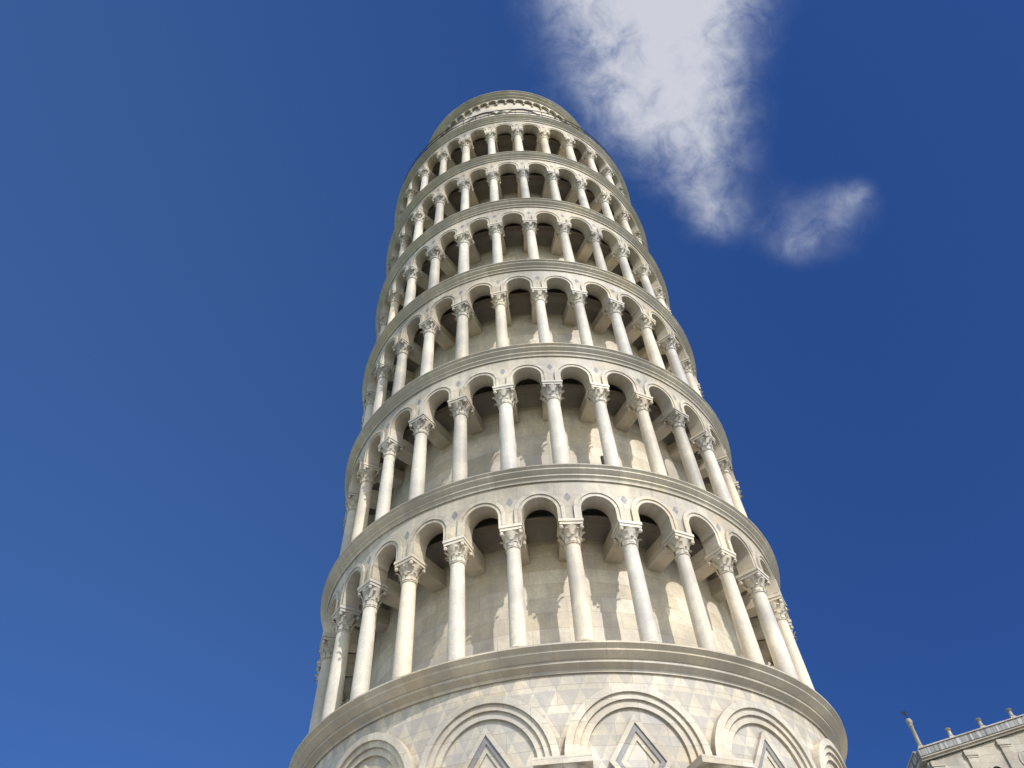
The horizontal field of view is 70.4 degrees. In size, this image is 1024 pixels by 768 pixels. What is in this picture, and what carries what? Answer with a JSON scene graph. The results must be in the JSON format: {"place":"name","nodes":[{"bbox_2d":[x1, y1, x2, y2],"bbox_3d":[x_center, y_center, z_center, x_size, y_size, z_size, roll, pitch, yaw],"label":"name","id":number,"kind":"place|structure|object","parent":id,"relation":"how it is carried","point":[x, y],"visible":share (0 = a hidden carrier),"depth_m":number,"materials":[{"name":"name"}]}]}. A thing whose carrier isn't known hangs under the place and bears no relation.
{"place":"outdoors","nodes":[
{"label":"outdoors","id":0,"kind":"place"},
{"bbox_2d":[0,0,1023,767],"label":"sky","id":1,"kind":"structure","parent":0,"point":[198,198],"materials":[{"name":"blue"}]},
{"bbox_2d":[289,90,847,767],"bbox_3d":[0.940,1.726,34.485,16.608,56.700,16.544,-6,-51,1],"label":"tower","id":2,"kind":"structure","parent":0,"point":[539,482],"depth_m":21.67,"materials":[{"name":"white stone"}]},
{"bbox_2d":[403,109,613,182],"bbox_3d":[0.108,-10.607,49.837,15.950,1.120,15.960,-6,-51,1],"label":"cornice","id":3,"kind":"structure","parent":2,"relation":"attached to","point":[515,112],"depth_m":45.47,"materials":[{"name":"grey stone"}]},
{"bbox_2d":[345,135,765,677],"bbox_3d":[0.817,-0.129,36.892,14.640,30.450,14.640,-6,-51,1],"label":"tower vaults","id":4,"kind":"object","parent":2,"relation":"attached to","point":[488,537],"visible":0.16,"depth_m":30.38,"materials":[{"name":"stone"}]},
{"bbox_2d":[309,128,814,731],"bbox_3d":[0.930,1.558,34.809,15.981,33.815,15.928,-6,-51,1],"label":"columns","id":5,"kind":"structure","parent":2,"relation":"on","point":[773,620],"depth_m":23.17,"materials":[{"name":"stone"}]},
{"bbox_2d":[342,124,782,767],"bbox_3d":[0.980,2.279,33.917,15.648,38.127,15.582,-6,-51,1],"label":"diamond ornament","id":6,"kind":"object","parent":2,"relation":"attached to","point":[626,744],"visible":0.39,"depth_m":15.52,"materials":[{"name":"grey stone"}]},
{"bbox_2d":[315,673,834,767],"bbox_3d":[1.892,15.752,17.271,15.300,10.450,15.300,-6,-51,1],"label":"wall","id":7,"kind":"structure","parent":2,"relation":"attached to","point":[555,702],"depth_m":16.26,"materials":[{"name":"white stone"}]},
{"bbox_2d":[901,708,1023,767],"bbox_3d":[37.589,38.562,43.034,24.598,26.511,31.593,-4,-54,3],"label":"cathedral","id":8,"kind":"structure","parent":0,"point":[1005,752],"depth_m":43.00,"materials":[{"name":"grey stone"}]},
{"bbox_2d":[909,716,1023,767],"bbox_3d":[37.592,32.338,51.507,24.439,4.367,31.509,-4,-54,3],"label":"cornice","id":9,"kind":"structure","parent":8,"relation":"attached to","point":[955,741],"depth_m":43.40,"materials":[{"name":"grey stone"}]},
{"bbox_2d":[927,732,1017,761],"bbox_3d":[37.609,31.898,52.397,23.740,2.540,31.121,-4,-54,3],"label":"cornice","id":10,"kind":"structure","parent":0,"point":[964,749],"depth_m":44.90,"materials":[{"name":"grey stone"}]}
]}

